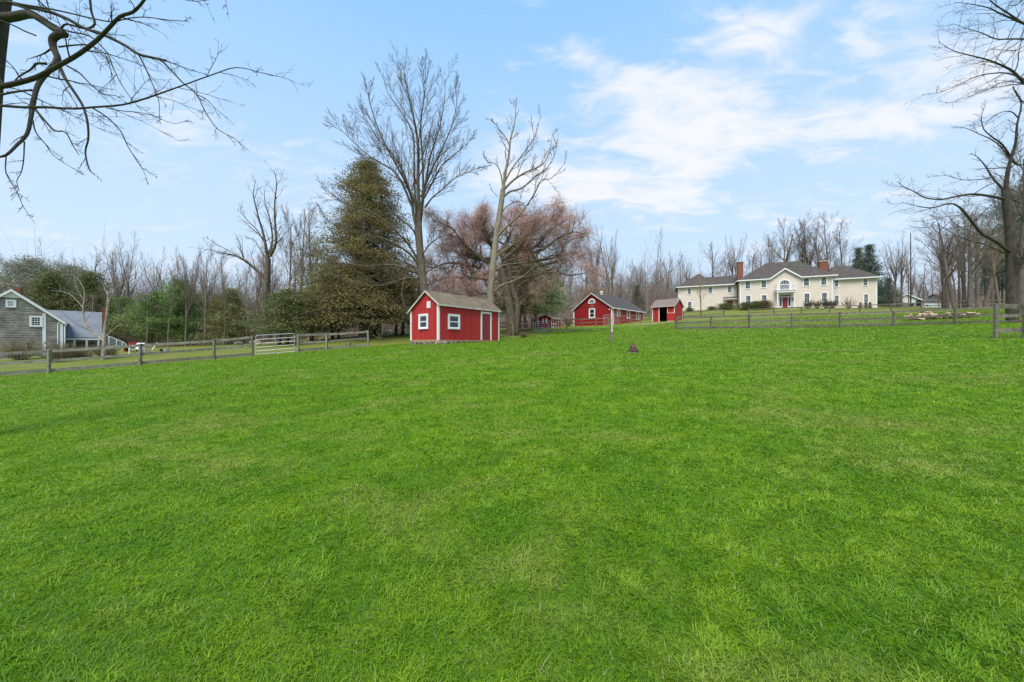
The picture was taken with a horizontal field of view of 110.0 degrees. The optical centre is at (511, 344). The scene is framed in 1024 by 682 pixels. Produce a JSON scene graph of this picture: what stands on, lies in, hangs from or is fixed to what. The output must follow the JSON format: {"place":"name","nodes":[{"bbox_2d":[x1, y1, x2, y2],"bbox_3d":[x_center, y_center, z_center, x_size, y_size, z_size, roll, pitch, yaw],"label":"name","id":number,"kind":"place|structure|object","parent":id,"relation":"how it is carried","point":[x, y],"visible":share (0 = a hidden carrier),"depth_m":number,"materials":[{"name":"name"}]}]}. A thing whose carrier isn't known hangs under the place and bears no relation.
{"place":"outdoors","nodes":[
{"label":"outdoors","id":0,"kind":"place"},
{"bbox_2d":[0,306,1023,681],"bbox_3d":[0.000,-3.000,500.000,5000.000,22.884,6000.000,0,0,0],"label":"ground","id":1,"kind":"structure","parent":0,"point":[564,434],"depth_m":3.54,"materials":[{"name":"plant"}]},
{"bbox_2d":[0,333,52,359],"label":"bare shrub","id":2,"kind":"object","parent":1,"relation":"on","point":[20,356],"visible":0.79,"depth_m":27.85,"materials":[{"name":"plant"}]},
{"bbox_2d":[20,269,80,310],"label":"hemlock tree","id":3,"kind":"object","parent":1,"relation":"on","point":[54,284],"visible":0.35,"depth_m":43.45,"materials":[{"name":"green plant"}]},
{"bbox_2d":[31,337,80,361],"bbox_3d":[-32.869,0.404,25.968,2.237,1.832,2.686,0,0,-1],"label":"bare shrub","id":4,"kind":"object","parent":1,"relation":"on","point":[58,355],"visible":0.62,"depth_m":25.81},
{"bbox_2d":[0,253,114,305],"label":"grey pine","id":5,"kind":"object","parent":1,"relation":"on","point":[32,263],"visible":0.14,"depth_m":46.52,"materials":[{"name":"green plant"}]},
{"bbox_2d":[0,285,125,358],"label":"shingled house","id":6,"kind":"structure","parent":1,"relation":"on","point":[22,317],"depth_m":31.20,"materials":[{"name":"grey wood"}]},
{"bbox_2d":[29,316,42,326],"bbox_3d":[-41.042,-1.984,30.907,0.130,0.931,0.700,0,0,42],"label":"window","id":7,"kind":"structure","parent":6,"relation":"in","point":[34,321],"depth_m":30.90,"materials":[{"name":"white paint"}]},
{"bbox_2d":[0,259,141,312],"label":"grey pine","id":8,"kind":"object","parent":1,"relation":"on","point":[68,270],"visible":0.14,"depth_m":48.91,"materials":[{"name":"green plant"}]},
{"bbox_2d":[61,343,98,357],"bbox_3d":[-32.503,0.505,26.960,1.919,1.374,1.753,0,0,-23],"label":"bare shrub","id":9,"kind":"object","parent":1,"relation":"on","point":[82,354],"visible":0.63,"depth_m":26.84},
{"bbox_2d":[47,269,123,325],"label":"hemlock tree","id":10,"kind":"object","parent":1,"relation":"on","point":[89,286],"visible":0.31,"depth_m":45.41,"materials":[{"name":"green plant"}]},
{"bbox_2d":[51,257,137,359],"bbox_3d":[-31.037,-2.722,26.079,6.342,7.696,2.841,0,0,15],"label":"dead birch","id":11,"kind":"object","parent":1,"relation":"on","point":[103,338],"visible":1,"depth_m":26.47,"materials":[{"name":"white plant"}]},
{"bbox_2d":[80,247,123,281],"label":"bare tree","id":12,"kind":"object","parent":1,"relation":"on","point":[98,259],"visible":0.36,"depth_m":71.48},
{"bbox_2d":[89,342,119,358],"bbox_3d":[-30.648,0.328,26.982,1.559,1.649,1.662,0,0,40],"label":"bare shrub","id":13,"kind":"object","parent":1,"relation":"on","point":[110,351],"visible":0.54,"depth_m":26.95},
{"bbox_2d":[96,238,135,313],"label":"bare tree","id":14,"kind":"object","parent":1,"relation":"on","point":[115,283],"visible":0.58,"depth_m":49.61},
{"bbox_2d":[96,296,138,332],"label":"green evergreen","id":15,"kind":"object","parent":1,"relation":"on","point":[118,303],"visible":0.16,"depth_m":46.49,"materials":[{"name":"green plant"}]},
{"bbox_2d":[0,335,253,374],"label":"pasture fence","id":16,"kind":"object","parent":1,"relation":"on","point":[49,360],"visible":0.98,"depth_m":21.34,"materials":[{"name":"grey wood"}]},
{"bbox_2d":[104,231,151,303],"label":"bare tree","id":17,"kind":"object","parent":1,"relation":"on","point":[127,284],"visible":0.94,"depth_m":48.85,"materials":[{"name":"plant"}]},
{"bbox_2d":[107,312,150,343],"bbox_3d":[-45.070,-1.485,43.053,7.676,5.222,7.986,0,0,30],"label":"round bush","id":18,"kind":"object","parent":1,"relation":"on","point":[123,322],"visible":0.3,"depth_m":41.56,"materials":[{"name":"green plant"}]},
{"bbox_2d":[108,303,159,340],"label":"green evergreen","id":19,"kind":"object","parent":1,"relation":"on","point":[126,312],"visible":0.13,"depth_m":42.44,"materials":[{"name":"green plant"}]},
{"bbox_2d":[109,290,182,342],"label":"green evergreen","id":20,"kind":"object","parent":1,"relation":"on","point":[152,300],"visible":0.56,"depth_m":39.91,"materials":[{"name":"green plant"}]},
{"bbox_2d":[129,272,175,347],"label":"bare tree","id":21,"kind":"object","parent":1,"relation":"on","point":[148,327],"visible":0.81,"depth_m":39.56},
{"bbox_2d":[137,246,168,298],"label":"bare tree","id":22,"kind":"object","parent":1,"relation":"on","point":[147,278],"visible":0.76,"depth_m":50.17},
{"bbox_2d":[0,0,312,221],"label":"old tree","id":23,"kind":"object","parent":1,"relation":"on","point":[8,15],"visible":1,"depth_m":5.09,"materials":[{"name":"grey plant"}]},
{"bbox_2d":[156,255,182,346],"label":"bare tree","id":24,"kind":"object","parent":1,"relation":"on","point":[173,291],"visible":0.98,"depth_m":38.69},
{"bbox_2d":[138,277,216,345],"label":"green evergreen","id":25,"kind":"object","parent":1,"relation":"on","point":[179,308],"visible":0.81,"depth_m":40.24,"materials":[{"name":"green plant"}]},
{"bbox_2d":[169,248,203,345],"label":"bare tree","id":26,"kind":"object","parent":1,"relation":"on","point":[185,285],"visible":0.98,"depth_m":39.59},
{"bbox_2d":[176,245,209,324],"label":"bare tree","id":27,"kind":"object","parent":1,"relation":"on","point":[191,271],"visible":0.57,"depth_m":45.72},
{"bbox_2d":[188,238,224,345],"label":"bare tree","id":28,"kind":"object","parent":1,"relation":"on","point":[206,278],"visible":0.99,"depth_m":39.93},
{"bbox_2d":[192,292,226,342],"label":"olive evergreen","id":29,"kind":"object","parent":1,"relation":"on","point":[210,308],"visible":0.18,"depth_m":45.53,"materials":[{"name":"green plant"}]},
{"bbox_2d":[199,251,219,339],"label":"bare tree","id":30,"kind":"object","parent":1,"relation":"on","point":[204,281],"visible":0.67,"depth_m":44.94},
{"bbox_2d":[168,287,260,345],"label":"olive evergreen","id":31,"kind":"object","parent":1,"relation":"on","point":[236,310],"visible":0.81,"depth_m":41.16,"materials":[{"name":"green plant"}]},
{"bbox_2d":[212,250,238,308],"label":"bare tree","id":32,"kind":"object","parent":1,"relation":"on","point":[222,262],"visible":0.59,"depth_m":70.69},
{"bbox_2d":[215,276,244,344],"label":"bare tree","id":33,"kind":"object","parent":1,"relation":"on","point":[220,299],"visible":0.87,"depth_m":40.53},
{"bbox_2d":[190,160,296,339],"bbox_3d":[-30.948,-10.694,41.897,10.060,20.396,5.452,0,0,0],"label":"forked tree","id":34,"kind":"object","parent":1,"relation":"on","point":[265,277],"visible":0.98,"depth_m":41.76,"materials":[{"name":"grey plant"}]},
{"bbox_2d":[245,248,264,337],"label":"bare tree","id":35,"kind":"object","parent":1,"relation":"on","point":[258,278],"visible":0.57,"depth_m":54.92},
{"bbox_2d":[235,257,281,324],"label":"bare tree","id":36,"kind":"object","parent":1,"relation":"on","point":[255,304],"visible":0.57,"depth_m":53.14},
{"bbox_2d":[254,242,284,298],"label":"bare tree","id":37,"kind":"object","parent":1,"relation":"on","point":[273,256],"visible":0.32,"depth_m":62.44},
{"bbox_2d":[217,288,335,344],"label":"hemlock tree","id":38,"kind":"object","parent":1,"relation":"on","point":[275,328],"visible":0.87,"depth_m":34.52,"materials":[{"name":"green plant"}]},
{"bbox_2d":[270,202,301,309],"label":"bare tree","id":39,"kind":"object","parent":1,"relation":"on","point":[283,242],"visible":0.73,"depth_m":48.65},
{"bbox_2d":[285,197,316,339],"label":"bare tree","id":40,"kind":"object","parent":1,"relation":"on","point":[299,239],"visible":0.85,"depth_m":46.27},
{"bbox_2d":[294,203,330,336],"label":"bare tree","id":41,"kind":"object","parent":1,"relation":"on","point":[306,232],"visible":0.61,"depth_m":48.82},
{"bbox_2d":[274,285,358,340],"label":"hemlock tree","id":42,"kind":"object","parent":1,"relation":"on","point":[327,326],"visible":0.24,"depth_m":38.24,"materials":[{"name":"green plant"}]},
{"bbox_2d":[301,255,359,338],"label":"hemlock tree","id":43,"kind":"object","parent":1,"relation":"on","point":[332,336],"visible":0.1,"depth_m":40.36,"materials":[{"name":"green plant"}]},
{"bbox_2d":[297,330,368,352],"bbox_3d":[-13.496,-0.106,27.273,4.957,2.017,0.219,0,0,-31],"label":"pasture fence","id":44,"kind":"object","parent":1,"relation":"on","point":[326,341],"visible":0.95,"depth_m":27.12,"materials":[{"name":"grey wood"}]},
{"bbox_2d":[255,333,294,354],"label":"field gate","id":45,"kind":"structure","parent":44,"relation":"attached to","point":[275,338],"depth_m":25.25,"materials":[{"name":"metal"}]},
{"bbox_2d":[256,154,443,340],"bbox_3d":[-15.879,-10.020,38.297,19.331,19.973,19.872,0,0,0],"label":"cedar tree","id":46,"kind":"object","parent":1,"relation":"on","point":[363,188],"visible":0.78,"depth_m":36.30,"materials":[{"name":"green plant"}]},
{"bbox_2d":[342,267,430,335],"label":"hemlock tree","id":47,"kind":"object","parent":1,"relation":"on","point":[402,328],"visible":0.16,"depth_m":40.55,"materials":[{"name":"green plant"}]},
{"bbox_2d":[288,41,491,313],"bbox_3d":[-9.678,-14.280,32.543,15.956,28.281,11.262,0,0,0],"label":"maple tree","id":48,"kind":"object","parent":1,"relation":"on","point":[417,216],"visible":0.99,"depth_m":32.04,"materials":[{"name":"grey plant"}]},
{"bbox_2d":[407,290,501,344],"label":"garden shed","id":49,"kind":"structure","parent":1,"relation":"on","point":[442,318],"depth_m":24.37,"materials":[{"name":"red paint"}]},
{"bbox_2d":[418,313,427,328],"bbox_3d":[-5.903,-1.524,23.839,0.976,1.013,0.105,0,0,38],"label":"window","id":50,"kind":"structure","parent":49,"relation":"in","point":[422,318],"depth_m":23.85,"materials":[{"name":"white paint"}]},
{"bbox_2d":[448,314,459,328],"bbox_3d":[-3.875,-1.522,24.023,0.105,1.008,1.064,0,0,38],"label":"window","id":51,"kind":"structure","parent":49,"relation":"in","point":[453,319],"depth_m":23.99,"materials":[{"name":"white paint"}]},
{"bbox_2d":[482,313,489,339],"bbox_3d":[-1.911,-1.300,26.596,0.080,1.941,0.914,0,0,38],"label":"door","id":52,"kind":"structure","parent":49,"relation":"in","point":[485,317],"depth_m":26.54,"materials":[{"name":"red paint"}]},
{"bbox_2d":[0,228,1004,333],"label":"wood","id":53,"kind":"object","parent":1,"relation":"on","point":[573,295],"visible":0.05,"depth_m":99.80,"materials":[{"name":"plant"}]},
{"bbox_2d":[0,188,1004,338],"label":"sapling thicket","id":54,"kind":"object","parent":1,"relation":"on","point":[570,302],"visible":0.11,"depth_m":63.53,"materials":[{"name":"plant"}]},
{"bbox_2d":[409,191,608,333],"bbox_3d":[-0.626,-8.557,36.949,20.735,14.926,9.238,0,0,0],"label":"weeping cherry","id":55,"kind":"object","parent":1,"relation":"on","point":[481,218],"visible":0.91,"depth_m":36.36,"materials":[{"name":"brown plant"}]},
{"bbox_2d":[479,233,549,330],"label":"vine covered tree","id":56,"kind":"object","parent":1,"relation":"on","point":[522,306],"visible":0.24,"depth_m":43.25,"materials":[{"name":"green plant"}]},
{"bbox_2d":[499,322,533,337],"bbox_3d":[0.403,-1.380,36.615,0.590,2.150,7.170,0,0,31],"label":"paddock fence","id":57,"kind":"object","parent":1,"relation":"on","point":[512,334],"visible":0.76,"depth_m":36.44,"materials":[{"name":"grey wood"}]},
{"bbox_2d":[483,99,566,303],"bbox_3d":[0.990,-11.188,31.015,6.987,20.923,5.231,0,0,0],"label":"leaning tree","id":58,"kind":"object","parent":1,"relation":"on","point":[493,262],"visible":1,"depth_m":30.77,"materials":[{"name":"grey plant"}]},
{"bbox_2d":[503,256,577,327],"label":"broadleaf evergreen","id":59,"kind":"object","parent":1,"relation":"on","point":[554,302],"visible":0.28,"depth_m":48.35,"materials":[{"name":"green plant"}]},
{"bbox_2d":[90,294,1004,347],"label":"undergrowth","id":60,"kind":"object","parent":1,"relation":"on","point":[344,335],"visible":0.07,"depth_m":44.74,"materials":[{"name":"plant"}]},
{"bbox_2d":[538,315,562,327],"bbox_3d":[5.135,-3.002,47.779,2.322,1.764,2.740,0,0,42],"label":"playhouse","id":61,"kind":"object","parent":1,"relation":"on","point":[545,319],"visible":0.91,"depth_m":46.88,"materials":[{"name":"red paint"}]},
{"bbox_2d":[123,302,989,347],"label":"brush","id":62,"kind":"object","parent":1,"relation":"on","point":[302,338],"visible":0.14,"depth_m":42.14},
{"bbox_2d":[549,317,608,331],"bbox_3d":[8.252,-2.419,44.826,10.833,2.492,1.252,0,0,-37],"label":"paddock fence","id":63,"kind":"object","parent":1,"relation":"on","point":[581,319],"visible":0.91,"depth_m":45.48,"materials":[{"name":"grey wood"}]},
{"bbox_2d":[574,281,608,301],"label":"weeping willow","id":64,"kind":"object","parent":1,"relation":"on","point":[592,289],"visible":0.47,"depth_m":61.47,"materials":[{"name":"brown plant"}]},
{"bbox_2d":[586,226,604,287],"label":"bare tree","id":65,"kind":"object","parent":1,"relation":"on","point":[597,255],"visible":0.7,"depth_m":69.99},
{"bbox_2d":[582,224,623,295],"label":"bare tree","id":66,"kind":"object","parent":1,"relation":"on","point":[607,284],"visible":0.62,"depth_m":72.02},
{"bbox_2d":[571,291,645,325],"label":"barn","id":67,"kind":"structure","parent":1,"relation":"on","point":[595,305],"depth_m":52.54,"materials":[{"name":"red paint"}]},
{"bbox_2d":[600,239,618,285],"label":"bare tree","id":68,"kind":"object","parent":1,"relation":"on","point":[610,259],"visible":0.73,"depth_m":83.10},
{"bbox_2d":[604,232,619,295],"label":"bare tree","id":69,"kind":"object","parent":1,"relation":"on","point":[616,253],"visible":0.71,"depth_m":103.14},
{"bbox_2d":[629,285,648,312],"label":"spruce tree","id":70,"kind":"object","parent":1,"relation":"on","point":[636,295],"visible":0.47,"depth_m":75.69,"materials":[{"name":"green plant"}]},
{"bbox_2d":[635,262,660,315],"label":"bare tree","id":71,"kind":"object","parent":1,"relation":"on","point":[641,279],"visible":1,"depth_m":71.12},
{"bbox_2d":[651,298,683,321],"bbox_3d":[21.799,-4.652,50.192,3.266,3.385,3.830,0,0,43],"label":"field shelter","id":72,"kind":"object","parent":1,"relation":"on","point":[668,309],"visible":0.82,"depth_m":49.44,"materials":[{"name":"red paint"}]},
{"bbox_2d":[656,252,683,298],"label":"bare tree","id":73,"kind":"object","parent":1,"relation":"on","point":[668,285],"visible":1,"depth_m":66.60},
{"bbox_2d":[698,240,727,276],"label":"bare tree","id":74,"kind":"object","parent":1,"relation":"on","point":[714,267],"visible":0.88,"depth_m":82.73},
{"bbox_2d":[710,303,736,309],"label":"rounded hedge","id":75,"kind":"object","parent":1,"relation":"on","point":[728,306],"visible":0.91,"depth_m":69.22,"materials":[{"name":"green plant"}]},
{"bbox_2d":[725,235,744,275],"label":"bare tree","id":76,"kind":"object","parent":1,"relation":"on","point":[729,263],"visible":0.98,"depth_m":85.46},
{"bbox_2d":[747,239,776,269],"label":"bare tree","id":77,"kind":"object","parent":1,"relation":"on","point":[754,261],"visible":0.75,"depth_m":94.45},
{"bbox_2d":[760,232,781,262],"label":"bare tree","id":78,"kind":"object","parent":1,"relation":"on","point":[768,256],"visible":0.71,"depth_m":87.46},
{"bbox_2d":[675,259,882,310],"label":"country house","id":79,"kind":"structure","parent":1,"relation":"on","point":[790,284],"depth_m":67.60,"materials":[{"name":"beige"}]},
{"bbox_2d":[770,218,792,262],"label":"bare tree","id":80,"kind":"object","parent":1,"relation":"on","point":[782,238],"visible":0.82,"depth_m":95.97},
{"bbox_2d":[763,213,834,266],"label":"bare tree","id":81,"kind":"object","parent":1,"relation":"on","point":[788,250],"visible":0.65,"depth_m":95.36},
{"bbox_2d":[788,208,814,262],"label":"bare tree","id":82,"kind":"object","parent":1,"relation":"on","point":[799,236],"visible":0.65,"depth_m":95.97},
{"bbox_2d":[790,220,814,264],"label":"bare tree","id":83,"kind":"object","parent":1,"relation":"on","point":[805,245],"visible":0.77,"depth_m":93.31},
{"bbox_2d":[794,222,826,265],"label":"bare tree","id":84,"kind":"object","parent":1,"relation":"on","point":[810,262],"visible":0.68,"depth_m":93.50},
{"bbox_2d":[797,222,834,265],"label":"bare tree","id":85,"kind":"object","parent":1,"relation":"on","point":[815,245],"visible":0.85,"depth_m":89.50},
{"bbox_2d":[812,210,848,269],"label":"bare tree","id":86,"kind":"object","parent":1,"relation":"on","point":[824,234],"visible":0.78,"depth_m":92.71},
{"bbox_2d":[831,217,861,268],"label":"bare tree","id":87,"kind":"object","parent":1,"relation":"on","point":[840,248],"visible":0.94,"depth_m":87.66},
{"bbox_2d":[676,307,1021,329],"bbox_3d":[29.610,-2.040,30.620,28.580,1.798,2.088,0,0,22],"label":"pasture fence","id":88,"kind":"object","parent":1,"relation":"on","point":[893,318],"visible":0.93,"depth_m":30.95,"materials":[{"name":"grey wood"}]},
{"bbox_2d":[850,247,880,305],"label":"spruce tree","id":89,"kind":"object","parent":1,"relation":"on","point":[857,255],"visible":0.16,"depth_m":85.82,"materials":[{"name":"green plant"}]},
{"bbox_2d":[748,299,1004,314],"bbox_3d":[49.596,-4.734,49.231,34.555,2.552,2.605,0,0,3],"label":"lawn fence","id":90,"kind":"object","parent":1,"relation":"on","point":[829,309],"visible":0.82,"depth_m":49.97,"materials":[{"name":"grey wood"}]},
{"bbox_2d":[852,243,907,306],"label":"spruce tree","id":91,"kind":"object","parent":1,"relation":"on","point":[868,260],"visible":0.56,"depth_m":77.03,"materials":[{"name":"green plant"}]},
{"bbox_2d":[879,277,907,306],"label":"spruce tree","id":92,"kind":"object","parent":1,"relation":"on","point":[890,287],"visible":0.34,"depth_m":81.44,"materials":[{"name":"green plant"}]},
{"bbox_2d":[881,237,908,306],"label":"bare tree","id":93,"kind":"object","parent":1,"relation":"on","point":[895,279],"visible":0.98,"depth_m":71.75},
{"bbox_2d":[890,230,914,306],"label":"bare tree","id":94,"kind":"object","parent":1,"relation":"on","point":[901,283],"visible":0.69,"depth_m":73.81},
{"bbox_2d":[926,224,962,307],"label":"bare tree","id":95,"kind":"object","parent":1,"relation":"on","point":[942,288],"visible":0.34,"depth_m":51.91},
{"bbox_2d":[907,204,986,307],"bbox_3d":[57.552,-11.312,47.111,5.601,14.085,6.831,0,0,-23],"label":"bare tree","id":96,"kind":"object","parent":1,"relation":"on","point":[954,304],"visible":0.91,"depth_m":47.70,"materials":[{"name":"plant"}]},
{"bbox_2d":[927,218,966,308],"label":"bare tree","id":97,"kind":"object","parent":1,"relation":"on","point":[952,260],"visible":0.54,"depth_m":49.02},
{"bbox_2d":[881,85,1023,322],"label":"spreading tree","id":98,"kind":"object","parent":1,"relation":"on","point":[1012,266],"visible":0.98,"depth_m":26.77,"materials":[{"name":"grey plant"}]},
{"bbox_2d":[928,292,983,306],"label":"farmhouse","id":99,"kind":"object","parent":1,"relation":"on","point":[934,296],"visible":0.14,"depth_m":105.01,"materials":[{"name":"grey"}]},
{"bbox_2d":[928,197,1001,307],"bbox_3d":[59.085,-11.962,46.323,5.260,15.507,7.838,0,0,-4],"label":"bare tree","id":100,"kind":"object","parent":1,"relation":"on","point":[970,298],"visible":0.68,"depth_m":46.13,"materials":[{"name":"plant"}]},
{"bbox_2d":[910,0,1023,126],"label":"overhanging tree","id":101,"kind":"object","parent":1,"relation":"on","point":[1014,72],"visible":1,"depth_m":13.00,"materials":[{"name":"grey plant"}]},
{"bbox_2d":[947,209,989,307],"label":"bare tree","id":102,"kind":"object","parent":1,"relation":"on","point":[964,284],"visible":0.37,"depth_m":51.46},
{"bbox_2d":[947,202,998,306],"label":"bare tree","id":103,"kind":"object","parent":1,"relation":"on","point":[977,294],"visible":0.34,"depth_m":50.26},
{"bbox_2d":[960,261,1004,294],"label":"white pine","id":104,"kind":"object","parent":1,"relation":"on","point":[1001,283],"visible":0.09,"depth_m":61.84,"materials":[{"name":"brown wood"}]},
{"bbox_2d":[967,234,1004,306],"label":"bare tree","id":105,"kind":"object","parent":1,"relation":"on","point":[992,296],"visible":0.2,"depth_m":49.98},
{"bbox_2d":[960,218,1019,306],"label":"bare tree","id":106,"kind":"object","parent":1,"relation":"on","point":[987,295],"visible":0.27,"depth_m":47.59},
{"bbox_2d":[962,187,1021,277],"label":"white pine","id":107,"kind":"object","parent":1,"relation":"on","point":[981,270],"visible":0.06,"depth_m":56.79,"materials":[{"name":"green plant"}]},
{"bbox_2d":[966,207,1019,303],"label":"bare tree","id":108,"kind":"object","parent":1,"relation":"on","point":[998,299],"visible":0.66,"depth_m":44.48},
{"bbox_2d":[965,128,1023,312],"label":"bare tree","id":109,"kind":"object","parent":1,"relation":"on","point":[1020,281],"visible":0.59,"depth_m":36.61,"materials":[{"name":"plant"}]},
{"bbox_2d":[972,171,1022,281],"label":"white pine","id":110,"kind":"object","parent":1,"relation":"on","point":[1018,222],"visible":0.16,"depth_m":51.85,"materials":[{"name":"brown wood"}]},
{"bbox_2d":[993,302,1023,338],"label":"corner fence","id":111,"kind":"object","parent":1,"relation":"on","point":[996,316],"visible":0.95,"depth_m":15.33,"materials":[{"name":"grey wood"}]},
{"bbox_2d":[0,0,1023,319],"label":"sky","id":112,"kind":"structure","parent":0,"point":[699,121],"materials":[{"name":"blue"}]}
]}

